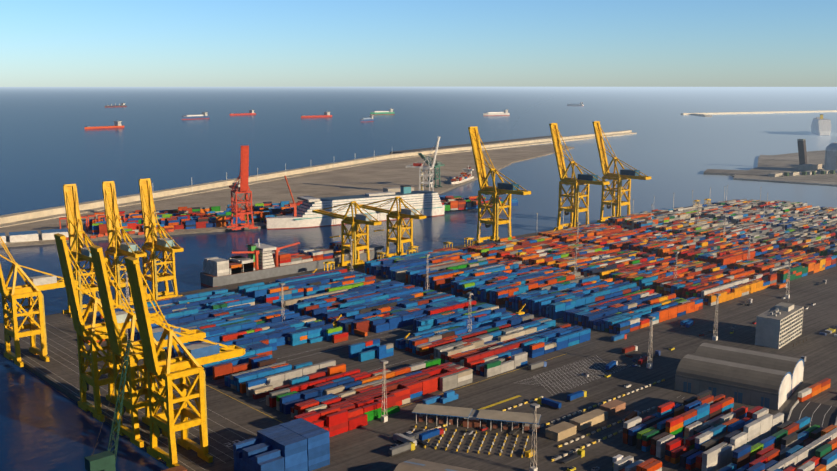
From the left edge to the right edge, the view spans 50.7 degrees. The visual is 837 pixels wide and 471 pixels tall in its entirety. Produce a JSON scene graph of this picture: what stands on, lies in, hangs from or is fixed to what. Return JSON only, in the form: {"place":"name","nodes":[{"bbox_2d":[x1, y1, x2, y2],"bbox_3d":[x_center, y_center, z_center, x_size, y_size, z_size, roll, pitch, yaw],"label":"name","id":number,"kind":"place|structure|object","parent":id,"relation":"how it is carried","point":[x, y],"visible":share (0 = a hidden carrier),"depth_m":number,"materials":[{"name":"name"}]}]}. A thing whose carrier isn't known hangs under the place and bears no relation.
{"place":"outdoors","nodes":[
{"label":"outdoors","id":0,"kind":"place"},
{"bbox_2d":[0,158,395,227],"bbox_3d":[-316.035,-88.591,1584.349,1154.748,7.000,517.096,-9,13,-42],"label":"breakwater road","id":1,"kind":"structure","parent":0,"point":[126,204],"depth_m":1422.10,"materials":[{"name":"grey asphalt"}]},
{"bbox_2d":[152,156,374,198],"bbox_3d":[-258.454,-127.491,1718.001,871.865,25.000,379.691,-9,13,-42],"label":"lamp posts","id":2,"kind":"object","parent":1,"relation":"on","point":[257,173],"visible":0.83,"depth_m":1546.93,"materials":[{"name":"metal"}]},
{"bbox_2d":[0,160,477,247],"bbox_3d":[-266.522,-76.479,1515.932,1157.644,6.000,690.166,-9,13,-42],"label":"pier ground","id":3,"kind":"structure","parent":0,"point":[367,178],"depth_m":1497.01,"materials":[{"name":"concrete"}]},
{"bbox_2d":[0,155,389,223],"bbox_3d":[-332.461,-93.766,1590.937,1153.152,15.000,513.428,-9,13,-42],"label":"breakwater wall","id":4,"kind":"structure","parent":3,"relation":"on","point":[20,216],"depth_m":1447.72,"materials":[{"name":"beige concrete"}]},
{"bbox_2d":[227,145,257,229],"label":"harbor crane","id":5,"kind":"object","parent":3,"relation":"on","point":[241,186],"visible":1,"depth_m":1085.22,"materials":[{"name":"metal"}]},
{"bbox_2d":[0,187,517,242],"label":"shipping containers","id":6,"kind":"object","parent":3,"relation":"on","point":[186,218],"visible":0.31,"depth_m":1128.35,"materials":[{"name":"metal"}]},
{"bbox_2d":[284,176,296,216],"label":"crane","id":7,"kind":"object","parent":3,"relation":"on","point":[294,205],"visible":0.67,"depth_m":1120.24,"materials":[{"name":"metal"}]},
{"bbox_2d":[406,136,440,190],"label":"harbor crane","id":8,"kind":"object","parent":3,"relation":"on","point":[422,167],"visible":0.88,"depth_m":1443.59,"materials":[{"name":"metal"}]},
{"bbox_2d":[418,153,444,187],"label":"harbor crane","id":9,"kind":"object","parent":3,"relation":"on","point":[421,155],"visible":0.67,"depth_m":1536.37,"materials":[{"name":"metal"}]},
{"bbox_2d":[0,87,836,470],"bbox_3d":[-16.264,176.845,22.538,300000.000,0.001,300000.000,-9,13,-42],"label":"sea","id":10,"kind":"structure","parent":0,"point":[50,145],"depth_m":2502.04,"materials":[{"name":"liquid"}]},
{"bbox_2d":[84,120,123,129],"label":"anchored ship","id":11,"kind":"object","parent":10,"relation":"on","point":[117,124],"visible":0.92,"depth_m":3705.67,"materials":[{"name":"paint"}]},
{"bbox_2d":[105,103,126,106],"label":"anchored ship","id":12,"kind":"object","parent":10,"relation":"on","point":[122,105],"visible":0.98,"depth_m":7504.20,"materials":[{"name":"paint"}]},
{"bbox_2d":[181,112,209,119],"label":"anchored ship","id":13,"kind":"object","parent":10,"relation":"on","point":[204,115],"visible":0.94,"depth_m":4757.61,"materials":[{"name":"paint"}]},
{"bbox_2d":[229,110,255,115],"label":"anchored ship","id":14,"kind":"object","parent":10,"relation":"on","point":[251,112],"visible":0.96,"depth_m":5408.85,"materials":[{"name":"paint"}]},
{"bbox_2d":[200,239,383,287],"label":"container ship","id":15,"kind":"object","parent":10,"relation":"on","point":[261,261],"visible":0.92,"depth_m":821.34,"materials":[{"name":"paint"}]},
{"bbox_2d":[301,111,331,117],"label":"anchored ship","id":16,"kind":"object","parent":10,"relation":"on","point":[327,114],"visible":0.96,"depth_m":4997.82,"materials":[{"name":"paint"}]},
{"bbox_2d":[267,185,444,228],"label":"white ferry","id":17,"kind":"object","parent":10,"relation":"on","point":[427,203],"visible":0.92,"depth_m":1156.62,"materials":[{"name":"paint"}]},
{"bbox_2d":[360,114,373,121],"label":"anchored ship","id":18,"kind":"object","parent":10,"relation":"on","point":[370,119],"visible":0.92,"depth_m":4426.78,"materials":[{"name":"paint"}]},
{"bbox_2d":[370,108,394,114],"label":"anchored ship","id":19,"kind":"object","parent":10,"relation":"on","point":[390,112],"visible":0.88,"depth_m":5501.40,"materials":[{"name":"paint"}]},
{"bbox_2d":[450,165,473,183],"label":"feeder ship","id":20,"kind":"object","parent":10,"relation":"on","point":[466,175],"visible":0.83,"depth_m":1655.21,"materials":[{"name":"paint"}]},
{"bbox_2d":[390,135,560,153],"bbox_3d":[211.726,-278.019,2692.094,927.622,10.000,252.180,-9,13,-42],"label":"breakwater","id":21,"kind":"object","parent":10,"relation":"in","point":[465,145],"visible":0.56,"depth_m":2608.29,"materials":[{"name":"beige concrete"}]},
{"bbox_2d":[483,109,509,115],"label":"anchored ship","id":22,"kind":"object","parent":10,"relation":"on","point":[505,113],"visible":0.96,"depth_m":5294.02,"materials":[{"name":"paint"}]},
{"bbox_2d":[567,102,583,105],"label":"anchored ship","id":23,"kind":"object","parent":10,"relation":"on","point":[580,104],"visible":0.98,"depth_m":7829.72,"materials":[{"name":"paint"}]},
{"bbox_2d":[690,113,711,116],"bbox_3d":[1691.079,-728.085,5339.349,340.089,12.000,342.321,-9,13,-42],"label":"ship","id":24,"kind":"object","parent":10,"relation":"in","point":[702,115],"visible":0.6,"depth_m":5225.07},
{"bbox_2d":[680,110,836,114],"bbox_3d":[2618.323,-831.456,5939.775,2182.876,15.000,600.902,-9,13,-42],"label":"breakwater","id":25,"kind":"object","parent":10,"relation":"in","point":[715,113],"visible":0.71,"depth_m":5720.79,"materials":[{"name":"beige concrete"}]},
{"bbox_2d":[758,155,808,161],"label":"warehouse","id":26,"kind":"structure","parent":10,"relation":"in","point":[788,158],"depth_m":2179.35,"materials":[{"name":"concrete"}]},
{"bbox_2d":[733,176,836,186],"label":"pier","id":27,"kind":"structure","parent":10,"relation":"in","point":[789,181],"depth_m":1650.29,"materials":[{"name":"concrete"}]},
{"bbox_2d":[811,114,830,135],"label":"cruise ship","id":28,"kind":"object","parent":10,"relation":"on","point":[820,125],"visible":1,"depth_m":3214.72,"materials":[{"name":"paint"}]},
{"bbox_2d":[0,202,836,470],"bbox_3d":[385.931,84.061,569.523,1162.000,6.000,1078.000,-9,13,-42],"label":"pier ground","id":29,"kind":"structure","parent":0,"point":[365,447],"depth_m":521.38,"materials":[{"name":"grey asphalt"}]},
{"bbox_2d":[0,237,77,367],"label":"gantry crane","id":30,"kind":"object","parent":29,"relation":"on","point":[34,286],"visible":0.98,"depth_m":567.01,"materials":[{"name":"metal"}]},
{"bbox_2d":[62,184,107,317],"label":"gantry crane","id":31,"kind":"object","parent":29,"relation":"on","point":[79,251],"visible":0.71,"depth_m":687.68,"materials":[{"name":"metal"}]},
{"bbox_2d":[54,233,164,421],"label":"gantry crane","id":32,"kind":"object","parent":29,"relation":"on","point":[86,333],"visible":0.81,"depth_m":470.18,"materials":[{"name":"metal"}]},
{"bbox_2d":[102,181,146,308],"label":"gantry crane","id":33,"kind":"object","parent":29,"relation":"on","point":[117,247],"visible":0.71,"depth_m":706.00,"materials":[{"name":"metal"}]},
{"bbox_2d":[84,340,186,470],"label":"crane","id":34,"kind":"object","parent":29,"relation":"on","point":[104,461],"visible":1,"depth_m":362.72,"materials":[{"name":"metal"}]},
{"bbox_2d":[89,245,205,447],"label":"gantry crane","id":35,"kind":"object","parent":29,"relation":"on","point":[118,348],"visible":0.73,"depth_m":436.14,"materials":[{"name":"metal"}]},
{"bbox_2d":[138,178,183,301],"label":"gantry crane","id":36,"kind":"object","parent":29,"relation":"on","point":[163,245],"visible":0.92,"depth_m":727.89,"materials":[{"name":"metal"}]},
{"bbox_2d":[124,256,244,467],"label":"gantry crane","id":37,"kind":"object","parent":29,"relation":"on","point":[193,358],"visible":0.98,"depth_m":412.60,"materials":[{"name":"metal"}]},
{"bbox_2d":[312,201,381,268],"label":"gantry crane","id":38,"kind":"object","parent":29,"relation":"on","point":[356,221],"visible":0.96,"depth_m":862.97,"materials":[{"name":"metal"}]},
{"bbox_2d":[0,204,703,470],"bbox_3d":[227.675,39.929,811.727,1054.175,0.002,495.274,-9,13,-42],"label":"pavement markings","id":39,"kind":"object","parent":29,"relation":"on","point":[491,405],"visible":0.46,"depth_m":530.19,"materials":[{"name":"paint"}]},
{"bbox_2d":[359,196,425,257],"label":"gantry crane","id":40,"kind":"object","parent":29,"relation":"on","point":[399,215],"visible":0.9,"depth_m":900.84,"materials":[{"name":"metal"}]},
{"bbox_2d":[136,198,710,388],"bbox_3d":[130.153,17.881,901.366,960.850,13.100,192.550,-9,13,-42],"label":"straddle carriers","id":41,"kind":"object","parent":29,"relation":"on","point":[331,263],"visible":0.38,"depth_m":881.40,"materials":[{"name":"metal"}]},
{"bbox_2d":[394,458,476,470],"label":"building roof","id":42,"kind":"structure","parent":29,"relation":"on","point":[413,464],"depth_m":392.09,"materials":[{"name":"grey concrete"}]},
{"bbox_2d":[83,281,836,470],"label":"containers","id":43,"kind":"object","parent":29,"relation":"on","point":[706,430],"visible":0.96,"depth_m":422.75,"materials":[{"name":"metal"}]},
{"bbox_2d":[120,185,806,470],"bbox_3d":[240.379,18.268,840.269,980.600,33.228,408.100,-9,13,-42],"label":"light masts","id":44,"kind":"object","parent":29,"relation":"on","point":[384,417],"visible":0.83,"depth_m":615.15},
{"bbox_2d":[95,199,836,417],"bbox_3d":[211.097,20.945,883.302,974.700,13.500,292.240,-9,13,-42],"label":"shipping containers","id":45,"kind":"object","parent":29,"relation":"on","point":[619,278],"visible":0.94,"depth_m":712.36,"materials":[{"name":"metal"}]},
{"bbox_2d":[412,404,540,457],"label":"gate canopy","id":46,"kind":"object","parent":29,"relation":"on","point":[471,417],"visible":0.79,"depth_m":458.32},
{"bbox_2d":[158,223,826,470],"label":"trucks","id":47,"kind":"object","parent":29,"relation":"on","point":[410,440],"visible":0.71,"depth_m":471.02,"materials":[{"name":"paint"}]},
{"bbox_2d":[468,127,530,243],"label":"gantry crane","id":48,"kind":"object","parent":29,"relation":"on","point":[494,220],"visible":0.85,"depth_m":987.61,"materials":[{"name":"metal"}]},
{"bbox_2d":[430,379,682,462],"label":"sheds and barriers","id":49,"kind":"object","parent":29,"relation":"on","point":[564,429],"visible":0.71,"depth_m":459.10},
{"bbox_2d":[549,123,609,229],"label":"gantry crane","id":50,"kind":"object","parent":29,"relation":"on","point":[575,183],"visible":0.92,"depth_m":1083.25,"materials":[{"name":"metal"}]},
{"bbox_2d":[352,283,836,470],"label":"shipping containers","id":51,"kind":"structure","parent":29,"relation":"on","point":[822,415],"depth_m":483.93,"materials":[{"name":"metal"}]},
{"bbox_2d":[592,121,650,222],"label":"gantry crane","id":52,"kind":"object","parent":29,"relation":"on","point":[617,178],"visible":0.9,"depth_m":1141.43,"materials":[{"name":"metal"}]},
{"bbox_2d":[675,343,803,410],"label":"arched warehouse","id":53,"kind":"structure","parent":29,"relation":"on","point":[758,378],"depth_m":505.87,"materials":[{"name":"grey metal"}]},
{"bbox_2d":[755,292,803,348],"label":"office block","id":54,"kind":"structure","parent":29,"relation":"on","point":[779,326],"depth_m":603.02,"materials":[{"name":"white concrete"}]},
{"bbox_2d":[0,0,836,86],"label":"sky","id":55,"kind":"structure","parent":0,"point":[44,43],"materials":[{"name":"blue"}]},
{"bbox_2d":[396,144,573,176],"bbox_3d":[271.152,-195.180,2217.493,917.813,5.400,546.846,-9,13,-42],"label":"reclaimed sand","id":56,"kind":"structure","parent":0,"point":[460,161],"depth_m":2193.08,"materials":[{"name":"sand"}]},
{"bbox_2d":[396,132,636,158],"bbox_3d":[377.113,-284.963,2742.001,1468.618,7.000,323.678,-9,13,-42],"label":"breakwater road","id":57,"kind":"structure","parent":0,"point":[520,145],"depth_m":2643.78,"materials":[{"name":"concrete"}]},
{"bbox_2d":[387,130,631,157],"bbox_3d":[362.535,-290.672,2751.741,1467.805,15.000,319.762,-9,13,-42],"label":"breakwater wall","id":58,"kind":"structure","parent":57,"relation":"on","point":[396,155],"depth_m":2565.27,"materials":[{"name":"beige concrete"}]},
{"bbox_2d":[732,150,836,181],"bbox_3d":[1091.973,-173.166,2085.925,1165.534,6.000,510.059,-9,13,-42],"label":"wharf ground","id":59,"kind":"structure","parent":0,"point":[817,157],"depth_m":1918.22,"materials":[{"name":"concrete"}]},
{"bbox_2d":[704,169,783,176],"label":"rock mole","id":60,"kind":"object","parent":59,"relation":"on","point":[730,172],"visible":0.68,"depth_m":1792.17,"materials":[{"name":"concrete"}]},
{"bbox_2d":[768,139,836,176],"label":"energy wharf tanks","id":61,"kind":"object","parent":59,"relation":"on","point":[830,164],"visible":1,"depth_m":1805.34,"materials":[{"name":"grey metal"}]}
]}

